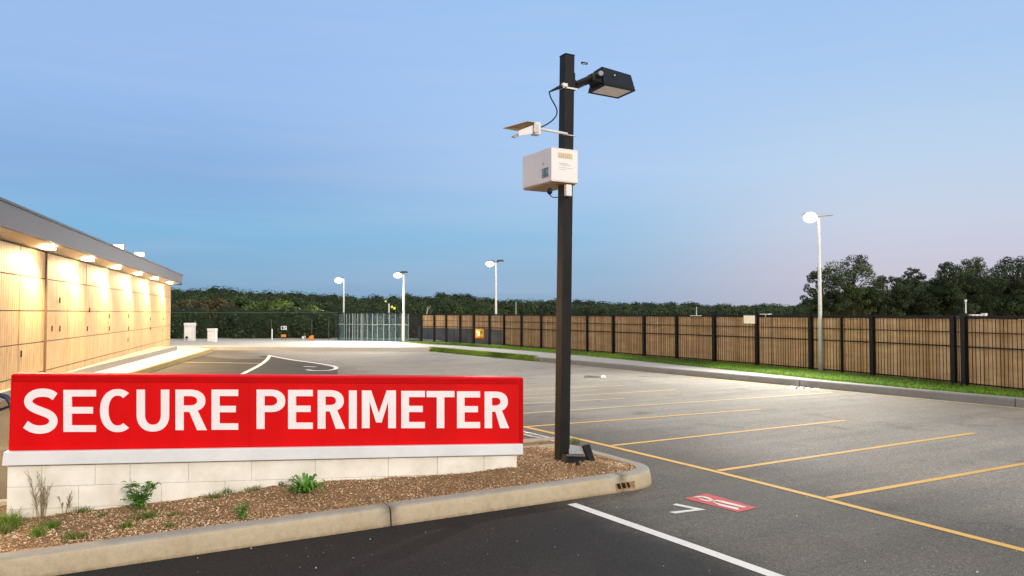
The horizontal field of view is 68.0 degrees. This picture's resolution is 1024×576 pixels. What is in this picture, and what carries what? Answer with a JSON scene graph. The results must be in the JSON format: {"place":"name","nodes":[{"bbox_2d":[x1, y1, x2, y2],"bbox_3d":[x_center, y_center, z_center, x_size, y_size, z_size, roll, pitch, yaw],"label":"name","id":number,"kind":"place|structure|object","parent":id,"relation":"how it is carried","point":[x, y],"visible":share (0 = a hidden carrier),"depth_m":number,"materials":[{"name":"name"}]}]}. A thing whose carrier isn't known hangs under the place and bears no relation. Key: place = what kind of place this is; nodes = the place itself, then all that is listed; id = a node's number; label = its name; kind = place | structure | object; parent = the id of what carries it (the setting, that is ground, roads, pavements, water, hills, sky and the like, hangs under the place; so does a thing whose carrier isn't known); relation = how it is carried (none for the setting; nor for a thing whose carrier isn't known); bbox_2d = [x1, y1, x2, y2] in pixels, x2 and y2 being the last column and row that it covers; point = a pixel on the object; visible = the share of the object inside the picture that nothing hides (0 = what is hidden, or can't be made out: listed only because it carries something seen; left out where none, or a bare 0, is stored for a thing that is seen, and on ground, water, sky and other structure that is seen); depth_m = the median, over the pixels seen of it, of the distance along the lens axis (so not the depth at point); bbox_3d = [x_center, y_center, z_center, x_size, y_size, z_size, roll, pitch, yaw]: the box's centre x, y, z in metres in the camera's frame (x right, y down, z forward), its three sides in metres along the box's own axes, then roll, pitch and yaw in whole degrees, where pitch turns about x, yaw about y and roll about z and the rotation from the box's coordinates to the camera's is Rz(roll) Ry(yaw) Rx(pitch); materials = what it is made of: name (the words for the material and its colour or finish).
{"place":"outdoors","nodes":[
{"label":"outdoors","id":0,"kind":"place"},
{"bbox_2d":[0,197,182,408],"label":"pavilion building","id":1,"kind":"structure","parent":0,"point":[74,300],"depth_m":22.97,"materials":[{"name":"brown"}]},
{"bbox_2d":[115,245,124,249],"bbox_3d":[-14.377,-1.487,27.681,0.524,0.180,0.160,0,-2,0],"label":"roof floodlight","id":2,"kind":"object","parent":1,"relation":"on","point":[122,246],"visible":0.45,"depth_m":27.60,"materials":[{"name":"white"}]},
{"bbox_2d":[134,252,144,256],"bbox_3d":[-15.812,-1.399,32.242,0.447,0.238,0.160,0,-2,0],"label":"roof floodlight","id":3,"kind":"object","parent":1,"relation":"on","point":[141,254],"visible":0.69,"depth_m":32.16,"materials":[{"name":"white"}]},
{"bbox_2d":[95,347,207,372],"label":"sidewalk","id":4,"kind":"structure","parent":0,"point":[179,352],"depth_m":31.90,"materials":[{"name":"concrete"}]},
{"bbox_2d":[170,338,465,350],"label":"plaza","id":5,"kind":"structure","parent":0,"point":[279,342],"depth_m":49.44,"materials":[{"name":"concrete"}]},
{"bbox_2d":[184,323,195,340],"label":"utility pedestal","id":6,"kind":"object","parent":5,"relation":"on","point":[189,331],"visible":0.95,"depth_m":53.92,"materials":[{"name":"white metal"}]},
{"bbox_2d":[185,327,190,338],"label":"door","id":7,"kind":"structure","parent":6,"relation":"in","point":[187,329],"depth_m":53.91,"materials":[{"name":"white metal"}]},
{"bbox_2d":[207,328,217,341],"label":"utility pedestal","id":8,"kind":"object","parent":5,"relation":"on","point":[211,334],"visible":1,"depth_m":51.92,"materials":[{"name":"white metal"}]},
{"bbox_2d":[208,332,213,340],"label":"door","id":9,"kind":"structure","parent":8,"relation":"in","point":[210,334],"depth_m":51.90,"materials":[{"name":"white metal"}]},
{"bbox_2d":[170,312,337,339],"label":"chain link fence","id":10,"kind":"object","parent":5,"relation":"on","point":[260,323],"visible":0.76,"depth_m":57.02,"materials":[{"name":"metal"}]},
{"bbox_2d":[337,314,408,341],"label":"metal fence","id":11,"kind":"object","parent":5,"relation":"on","point":[361,324],"visible":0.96,"depth_m":53.80,"materials":[{"name":"grey metal"}]},
{"bbox_2d":[385,300,395,340],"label":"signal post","id":12,"kind":"object","parent":5,"relation":"on","point":[389,305],"visible":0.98,"depth_m":53.92,"materials":[{"name":"metal"}]},
{"bbox_2d":[394,271,407,341],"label":"street lamp","id":13,"kind":"object","parent":5,"relation":"on","point":[397,274],"visible":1,"depth_m":51.44,"materials":[{"name":"metal"}]},
{"bbox_2d":[432,351,532,360],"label":"verge ground","id":14,"kind":"structure","parent":0,"point":[486,356],"depth_m":38.00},
{"bbox_2d":[0,350,1023,575],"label":"parking lot","id":15,"kind":"structure","parent":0,"point":[817,537],"depth_m":9.05,"materials":[{"name":"grey asphalt"}]},
{"bbox_2d":[0,392,10,410],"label":"hand rail","id":16,"kind":"object","parent":15,"relation":"on","point":[6,397],"visible":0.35,"depth_m":9.33,"materials":[{"name":"grey metal"}]},
{"bbox_2d":[129,349,212,372],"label":"kerb","id":17,"kind":"structure","parent":15,"relation":"on","point":[168,363],"depth_m":31.62,"materials":[{"name":"yellow paint"}]},
{"bbox_2d":[0,503,389,575],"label":"kerb","id":18,"kind":"structure","parent":15,"relation":"on","point":[82,557],"depth_m":6.90,"materials":[{"name":"concrete"}]},
{"bbox_2d":[151,356,337,374],"bbox_3d":[-10.908,3.260,32.570,7.244,0.001,14.129,0,-2,-11],"label":"asphalt patch","id":19,"kind":"object","parent":15,"relation":"on","point":[273,365],"visible":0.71,"depth_m":30.50,"materials":[{"name":"grey asphalt"}]},
{"bbox_2d":[241,355,270,373],"bbox_3d":[-10.821,3.250,32.385,0.409,0.001,13.849,0,-2,-13],"label":"white line","id":20,"kind":"object","parent":19,"relation":"on","point":[260,364],"visible":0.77,"depth_m":31.60,"materials":[{"name":"paint"}]},
{"bbox_2d":[272,356,337,370],"bbox_3d":[-9.383,3.302,33.995,1.514,0.001,11.368,1,-2,-25],"label":"white line","id":21,"kind":"object","parent":19,"relation":"on","point":[335,367],"visible":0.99,"depth_m":31.90,"materials":[{"name":"paint"}]},
{"bbox_2d":[177,346,428,350],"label":"kerb","id":22,"kind":"structure","parent":15,"relation":"on","point":[324,348],"depth_m":43.69,"materials":[{"name":"concrete"}]},
{"bbox_2d":[0,446,635,552],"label":"mulch bed","id":23,"kind":"object","parent":15,"relation":"on","point":[388,490],"visible":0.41,"depth_m":8.15,"materials":[{"name":"brown wood"}]},
{"bbox_2d":[0,518,21,535],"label":"grass tuft","id":24,"kind":"object","parent":23,"relation":"on","point":[6,529],"visible":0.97,"depth_m":7.16,"materials":[{"name":"green plant"}]},
{"bbox_2d":[0,506,36,528],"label":"grass tuft","id":25,"kind":"object","parent":23,"relation":"on","point":[8,519],"visible":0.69,"depth_m":7.41,"materials":[{"name":"green plant"}]},
{"bbox_2d":[22,522,53,537],"bbox_3d":[-4.347,2.221,6.964,0.290,0.118,0.293,0,-2,0],"label":"grass tuft","id":26,"kind":"object","parent":23,"relation":"on","point":[37,532],"visible":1,"depth_m":6.96,"materials":[{"name":"green plant"}]},
{"bbox_2d":[25,470,51,520],"bbox_3d":[-4.812,2.101,7.701,0.323,0.528,0.156,0,-2,0],"label":"dry stalk","id":27,"kind":"object","parent":23,"relation":"on","point":[42,503],"visible":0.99,"depth_m":7.69,"materials":[{"name":"brown plant"}]},
{"bbox_2d":[36,516,64,529],"bbox_3d":[-4.437,2.260,7.286,0.328,0.122,0.312,1,-2,-16],"label":"grass tuft","id":28,"kind":"object","parent":23,"relation":"on","point":[53,525],"visible":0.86,"depth_m":7.29,"materials":[{"name":"green plant"}]},
{"bbox_2d":[58,491,72,513],"bbox_3d":[-4.632,2.221,7.874,0.178,0.247,0.063,0,-2,0],"label":"dry stalk","id":29,"kind":"object","parent":23,"relation":"on","point":[69,501],"visible":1,"depth_m":7.87,"materials":[{"name":"brown plant"}]},
{"bbox_2d":[58,528,92,542],"bbox_3d":[-3.945,2.231,6.891,0.302,0.088,0.312,-1,-2,36],"label":"grass tuft","id":30,"kind":"object","parent":23,"relation":"on","point":[72,535],"visible":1,"depth_m":6.88,"materials":[{"name":"green plant"}]},
{"bbox_2d":[71,505,93,514],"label":"grass tuft","id":31,"kind":"object","parent":23,"relation":"on","point":[81,510],"visible":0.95,"depth_m":7.91,"materials":[{"name":"green plant"}]},
{"bbox_2d":[94,511,110,517],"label":"grass tuft","id":32,"kind":"object","parent":23,"relation":"on","point":[105,513],"visible":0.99,"depth_m":7.67,"materials":[{"name":"green plant"}]},
{"bbox_2d":[115,519,140,528],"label":"grass tuft","id":33,"kind":"object","parent":23,"relation":"on","point":[125,525],"visible":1,"depth_m":7.19,"materials":[{"name":"green plant"}]},
{"bbox_2d":[120,478,160,509],"bbox_3d":[-3.864,2.144,7.858,0.351,0.333,0.316,0,-2,0],"label":"leafy weed","id":34,"kind":"object","parent":23,"relation":"on","point":[139,500],"visible":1,"depth_m":7.85,"materials":[{"name":"green plant"}]},
{"bbox_2d":[129,510,164,520],"bbox_3d":[-3.656,2.249,7.581,0.348,0.105,0.325,1,-2,-28],"label":"grass tuft","id":35,"kind":"object","parent":23,"relation":"on","point":[142,516],"visible":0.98,"depth_m":7.54,"materials":[{"name":"green plant"}]},
{"bbox_2d":[158,520,178,528],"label":"grass tuft","id":36,"kind":"object","parent":23,"relation":"on","point":[169,525],"visible":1,"depth_m":7.16,"materials":[{"name":"green plant"}]},
{"bbox_2d":[166,510,183,516],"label":"grass tuft","id":37,"kind":"object","parent":23,"relation":"on","point":[174,513],"visible":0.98,"depth_m":7.58,"materials":[{"name":"green plant"}]},
{"bbox_2d":[202,491,226,499],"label":"grass tuft","id":38,"kind":"object","parent":23,"relation":"on","point":[212,496],"visible":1,"depth_m":8.19,"materials":[{"name":"green plant"}]},
{"bbox_2d":[218,487,241,494],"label":"grass tuft","id":39,"kind":"object","parent":23,"relation":"on","point":[227,491],"visible":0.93,"depth_m":8.32,"materials":[{"name":"green plant"}]},
{"bbox_2d":[232,502,248,518],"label":"weed","id":40,"kind":"object","parent":23,"relation":"on","point":[244,509],"visible":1,"depth_m":7.46,"materials":[{"name":"green plant"}]},
{"bbox_2d":[241,485,264,493],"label":"grass tuft","id":41,"kind":"object","parent":23,"relation":"on","point":[251,490],"visible":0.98,"depth_m":8.37,"materials":[{"name":"green plant"}]},
{"bbox_2d":[2,372,522,517],"bbox_3d":[-2.558,1.806,8.689,5.571,1.792,0.400,1,-2,-17],"label":"monument sign","id":42,"kind":"object","parent":23,"relation":"on","point":[92,441],"visible":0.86,"depth_m":8.39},
{"bbox_2d":[285,473,326,492],"bbox_3d":[-2.247,2.139,8.240,0.423,0.193,0.455,1,-2,-36],"label":"spiky plant","id":43,"kind":"object","parent":23,"relation":"on","point":[309,485],"visible":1,"depth_m":8.22,"materials":[{"name":"green plant"}]},
{"bbox_2d":[551,53,574,462],"bbox_3d":[0.665,-0.349,9.890,0.294,5.439,0.240,1,-2,-30],"label":"square post","id":44,"kind":"object","parent":23,"relation":"on","point":[563,304],"visible":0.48,"depth_m":9.84,"materials":[{"name":"black metal"}]},
{"bbox_2d":[503,92,576,137],"bbox_3d":[0.372,-2.192,9.726,1.052,0.651,0.196,1,-2,-33],"label":"sensor arm","id":45,"kind":"object","parent":44,"relation":"attached to","point":[530,127],"visible":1,"depth_m":9.58},
{"bbox_2d":[523,147,577,197],"bbox_3d":[0.498,-1.468,10.101,0.424,0.642,0.743,1,-2,-30],"label":"equipment box","id":46,"kind":"object","parent":44,"relation":"attached to","point":[549,170],"visible":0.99,"depth_m":9.85,"materials":[{"name":"white metal"}]},
{"bbox_2d":[549,83,577,91],"bbox_3d":[0.632,-2.581,9.909,0.450,0.156,0.178,1,-2,-38],"label":"cable clamp","id":47,"kind":"object","parent":44,"relation":"attached to","point":[562,86],"visible":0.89,"depth_m":9.84,"materials":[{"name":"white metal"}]},
{"bbox_2d":[574,67,634,98],"bbox_3d":[1.165,-2.794,10.427,1.048,0.430,0.418,1,-2,-30],"label":"floodlight","id":48,"kind":"object","parent":44,"relation":"attached to","point":[604,81],"visible":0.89,"depth_m":10.40,"materials":[{"name":"grey metal"}]},
{"bbox_2d":[561,444,594,464],"bbox_3d":[0.865,2.169,9.711,0.488,0.269,0.320,1,-2,-30],"label":"ground light","id":49,"kind":"object","parent":23,"relation":"on","point":[575,455],"visible":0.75,"depth_m":9.74,"materials":[{"name":"metal"}]},
{"bbox_2d":[570,437,586,443],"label":"grass tuft","id":50,"kind":"object","parent":23,"relation":"on","point":[574,441],"visible":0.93,"depth_m":12.74,"materials":[{"name":"green plant"}]},
{"bbox_2d":[0,444,651,505],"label":"kerb","id":51,"kind":"structure","parent":15,"relation":"on","point":[640,475],"depth_m":9.63,"materials":[{"name":"concrete"}]},
{"bbox_2d":[615,481,634,490],"bbox_3d":[1.390,2.435,9.370,0.297,0.087,0.057,1,-2,-30],"label":"kerb drain","id":52,"kind":"object","parent":51,"relation":"in","point":[625,485],"visible":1,"depth_m":9.35,"materials":[{"name":"concrete"}]},
{"bbox_2d":[385,473,622,525],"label":"kerb","id":53,"kind":"structure","parent":15,"relation":"on","point":[439,507],"depth_m":8.51,"materials":[{"name":"concrete"}]},
{"bbox_2d":[523,437,554,445],"bbox_3d":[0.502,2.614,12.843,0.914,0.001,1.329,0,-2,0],"label":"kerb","id":54,"kind":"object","parent":15,"relation":"on","point":[537,443],"visible":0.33,"depth_m":12.75,"materials":[{"name":"beige concrete"}]},
{"bbox_2d":[523,431,571,443],"bbox_3d":[0.235,2.610,13.171,1.174,0.060,1.188,-2,-3,43],"label":"kerb","id":55,"kind":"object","parent":15,"relation":"on","point":[535,438],"visible":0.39,"depth_m":12.99,"materials":[{"name":"concrete"}]},
{"bbox_2d":[524,398,621,403],"bbox_3d":[1.148,2.808,18.740,3.853,0.001,0.090,1,-2,-25],"label":"parking line","id":56,"kind":"object","parent":15,"relation":"on","point":[577,400],"visible":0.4,"depth_m":19.02,"materials":[{"name":"yellow paint"}]},
{"bbox_2d":[523,390,663,398],"bbox_3d":[2.009,2.860,20.355,5.936,0.001,0.090,1,-2,-27],"label":"parking line","id":57,"kind":"object","parent":15,"relation":"on","point":[605,393],"visible":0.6,"depth_m":20.66,"materials":[{"name":"yellow paint"}]},
{"bbox_2d":[584,375,605,377],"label":"litter","id":58,"kind":"object","parent":15,"relation":"on","point":[601,376],"visible":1,"depth_m":25.78,"materials":[{"name":"white plastic"}]},
{"bbox_2d":[533,357,733,379],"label":"kerb","id":59,"kind":"structure","parent":15,"relation":"on","point":[707,374],"depth_m":28.20,"materials":[{"name":"grey concrete"}]},
{"bbox_2d":[523,409,759,426],"bbox_3d":[2.954,2.717,15.980,6.068,0.001,0.100,1,-2,-26],"label":"parking line","id":60,"kind":"object","parent":15,"relation":"on","point":[643,417],"visible":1,"depth_m":15.93,"materials":[{"name":"yellow paint"}]},
{"bbox_2d":[567,503,783,575],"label":"white line","id":61,"kind":"object","parent":15,"relation":"on","point":[755,568],"visible":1,"depth_m":7.26,"materials":[{"name":"paint"}]},
{"bbox_2d":[523,392,832,413],"bbox_3d":[4.208,2.803,18.598,10.361,0.001,0.100,1,-2,-27],"label":"parking line","id":62,"kind":"object","parent":15,"relation":"on","point":[679,402],"visible":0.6,"depth_m":18.49,"materials":[{"name":"yellow paint"}]},
{"bbox_2d":[671,504,705,512],"bbox_3d":[1.894,2.474,8.479,0.386,0.001,0.385,-2,-3,45],"label":"painted numeral","id":63,"kind":"object","parent":15,"relation":"on","point":[694,509],"visible":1,"depth_m":8.48,"materials":[{"name":"white paint"}]},
{"bbox_2d":[685,494,756,511],"bbox_3d":[2.431,2.482,8.803,0.407,0.004,0.771,1,-2,-36],"label":"painted ground sign","id":64,"kind":"object","parent":15,"relation":"on","point":[716,501],"visible":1,"depth_m":8.79,"materials":[{"name":"red paint"}]},
{"bbox_2d":[612,420,846,445],"bbox_3d":[4.231,2.654,14.045,5.930,0.001,0.100,1,-2,-30],"label":"parking line","id":65,"kind":"object","parent":15,"relation":"on","point":[725,433],"visible":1,"depth_m":13.82,"materials":[{"name":"yellow paint"}]},
{"bbox_2d":[732,374,802,385],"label":"kerb","id":66,"kind":"structure","parent":15,"relation":"on","point":[769,380],"depth_m":23.70,"materials":[{"name":"grey concrete"}]},
{"bbox_2d":[524,427,1023,551],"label":"yellow line","id":67,"kind":"object","parent":15,"relation":"on","point":[907,520],"visible":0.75,"depth_m":8.94,"materials":[{"name":"paint"}]},
{"bbox_2d":[553,363,1023,408],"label":"edge line","id":68,"kind":"object","parent":15,"relation":"on","point":[815,388],"visible":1,"depth_m":21.74,"materials":[{"name":"yellow paint"}]},
{"bbox_2d":[718,433,975,470],"bbox_3d":[5.663,2.595,12.230,6.494,0.001,0.100,1,-2,-31],"label":"parking line","id":69,"kind":"object","parent":15,"relation":"on","point":[725,469],"visible":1,"depth_m":11.86,"materials":[{"name":"yellow paint"}]},
{"bbox_2d":[800,380,1015,406],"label":"kerb","id":70,"kind":"structure","parent":15,"relation":"on","point":[966,397],"depth_m":19.76,"materials":[{"name":"grey concrete"}]},
{"bbox_2d":[827,462,1023,498],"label":"parking line","id":71,"kind":"object","parent":15,"relation":"on","point":[914,482],"visible":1,"depth_m":9.89,"materials":[{"name":"yellow paint"}]},
{"bbox_2d":[1016,398,1023,407],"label":"kerb","id":72,"kind":"structure","parent":15,"relation":"on","point":[1020,402],"depth_m":17.67,"materials":[{"name":"grey concrete"}]},
{"bbox_2d":[0,0,1023,306],"label":"sky","id":73,"kind":"structure","parent":0,"point":[285,146],"materials":[{"name":"blue"}]},
{"bbox_2d":[404,341,1023,397],"bbox_3d":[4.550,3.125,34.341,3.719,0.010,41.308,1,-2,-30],"label":"verge ground","id":74,"kind":"structure","parent":0,"point":[805,377],"depth_m":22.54,"materials":[{"name":"green plant"}]},
{"bbox_2d":[409,313,1023,391],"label":"bar fence","id":75,"kind":"object","parent":74,"relation":"on","point":[966,349],"visible":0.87,"depth_m":26.49,"materials":[{"name":"brown wood"}]},
{"bbox_2d":[475,329,483,337],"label":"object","id":76,"kind":"object","parent":75,"relation":"attached to","point":[478,333],"visible":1,"depth_m":47.52,"materials":[{"name":"yellow"}]},
{"bbox_2d":[743,315,754,323],"bbox_3d":[9.001,1.177,28.747,0.100,0.330,0.600,1,-2,-27],"label":"sign","id":77,"kind":"object","parent":75,"relation":"attached to","point":[750,319],"visible":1,"depth_m":28.69,"materials":[{"name":"beige"}]},
{"bbox_2d":[802,212,832,371],"bbox_3d":[10.391,0.133,25.675,1.030,5.407,0.381,0,-2,0],"label":"street lamp","id":78,"kind":"object","parent":74,"relation":"on","point":[809,217],"visible":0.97,"depth_m":25.68,"materials":[{"name":"metal"}]},
{"bbox_2d":[444,346,1019,397],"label":"pavement","id":79,"kind":"structure","parent":0,"point":[588,358],"depth_m":29.98,"materials":[{"name":"concrete"}]},
{"bbox_2d":[969,313,987,315],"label":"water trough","id":80,"kind":"object","parent":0,"point":[984,314],"visible":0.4,"depth_m":89.56,"materials":[{"name":"white metal"}]},
{"label":"field","id":81,"kind":"structure","parent":0,"visible":0},
{"bbox_2d":[172,300,193,308],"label":"bushy tree","id":82,"kind":"object","parent":81,"relation":"on","point":[178,304],"visible":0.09,"depth_m":70.45,"materials":[{"name":"green plant"}]},
{"bbox_2d":[180,297,234,317],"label":"bushy tree","id":83,"kind":"object","parent":81,"relation":"on","point":[211,304],"visible":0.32,"depth_m":68.35,"materials":[{"name":"green plant"}]},
{"bbox_2d":[227,295,257,309],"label":"bushy tree","id":84,"kind":"object","parent":81,"relation":"on","point":[242,301],"visible":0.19,"depth_m":73.57,"materials":[{"name":"green plant"}]},
{"bbox_2d":[240,299,295,311],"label":"bushy tree","id":85,"kind":"object","parent":81,"relation":"on","point":[277,304],"visible":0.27,"depth_m":68.25,"materials":[{"name":"green plant"}]},
{"bbox_2d":[287,296,310,309],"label":"bushy tree","id":86,"kind":"object","parent":81,"relation":"on","point":[297,301],"visible":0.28,"depth_m":75.34,"materials":[{"name":"green plant"}]},
{"bbox_2d":[294,304,322,311],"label":"bushy tree","id":87,"kind":"object","parent":81,"relation":"on","point":[314,308],"visible":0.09,"depth_m":68.40,"materials":[{"name":"green plant"}]},
{"bbox_2d":[335,277,344,316],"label":"street lamp","id":88,"kind":"object","parent":81,"relation":"on","point":[339,279],"visible":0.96,"depth_m":71.94,"materials":[{"name":"metal"}]},
{"bbox_2d":[417,328,502,344],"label":"wall","id":89,"kind":"structure","parent":81,"relation":"on","point":[495,337],"depth_m":54.06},
{"bbox_2d":[486,260,503,315],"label":"street lamp","id":90,"kind":"object","parent":81,"relation":"on","point":[490,262],"visible":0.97,"depth_m":52.44,"materials":[{"name":"metal"}]},
{"bbox_2d":[170,274,1023,338],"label":"woodland","id":91,"kind":"object","parent":81,"relation":"on","point":[441,303],"visible":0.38,"depth_m":123.80,"materials":[{"name":"green plant"}]},
{"bbox_2d":[800,267,847,317],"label":"broadleaf tree","id":92,"kind":"object","parent":81,"relation":"on","point":[837,296],"visible":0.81,"depth_m":210.58,"materials":[{"name":"green plant"}]},
{"bbox_2d":[824,254,887,317],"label":"broadleaf tree","id":93,"kind":"object","parent":81,"relation":"on","point":[871,298],"visible":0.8,"depth_m":215.14,"materials":[{"name":"green plant"}]},
{"bbox_2d":[862,275,910,315],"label":"broadleaf tree","id":94,"kind":"object","parent":81,"relation":"on","point":[885,305],"visible":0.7,"depth_m":218.31,"materials":[{"name":"green plant"}]},
{"bbox_2d":[891,267,933,315],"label":"broadleaf tree","id":95,"kind":"object","parent":81,"relation":"on","point":[912,300],"visible":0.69,"depth_m":220.79,"materials":[{"name":"green plant"}]},
{"bbox_2d":[919,261,982,318],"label":"broadleaf tree","id":96,"kind":"object","parent":81,"relation":"on","point":[949,302],"visible":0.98,"depth_m":214.77,"materials":[{"name":"green plant"}]},
{"bbox_2d":[944,256,1008,315],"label":"broadleaf tree","id":97,"kind":"object","parent":81,"relation":"on","point":[977,266],"visible":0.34,"depth_m":227.13,"materials":[{"name":"green plant"}]},
{"bbox_2d":[975,256,1023,319],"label":"broadleaf tree","id":98,"kind":"object","parent":81,"relation":"on","point":[1009,301],"visible":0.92,"depth_m":212.32,"materials":[{"name":"green plant"}]}
]}

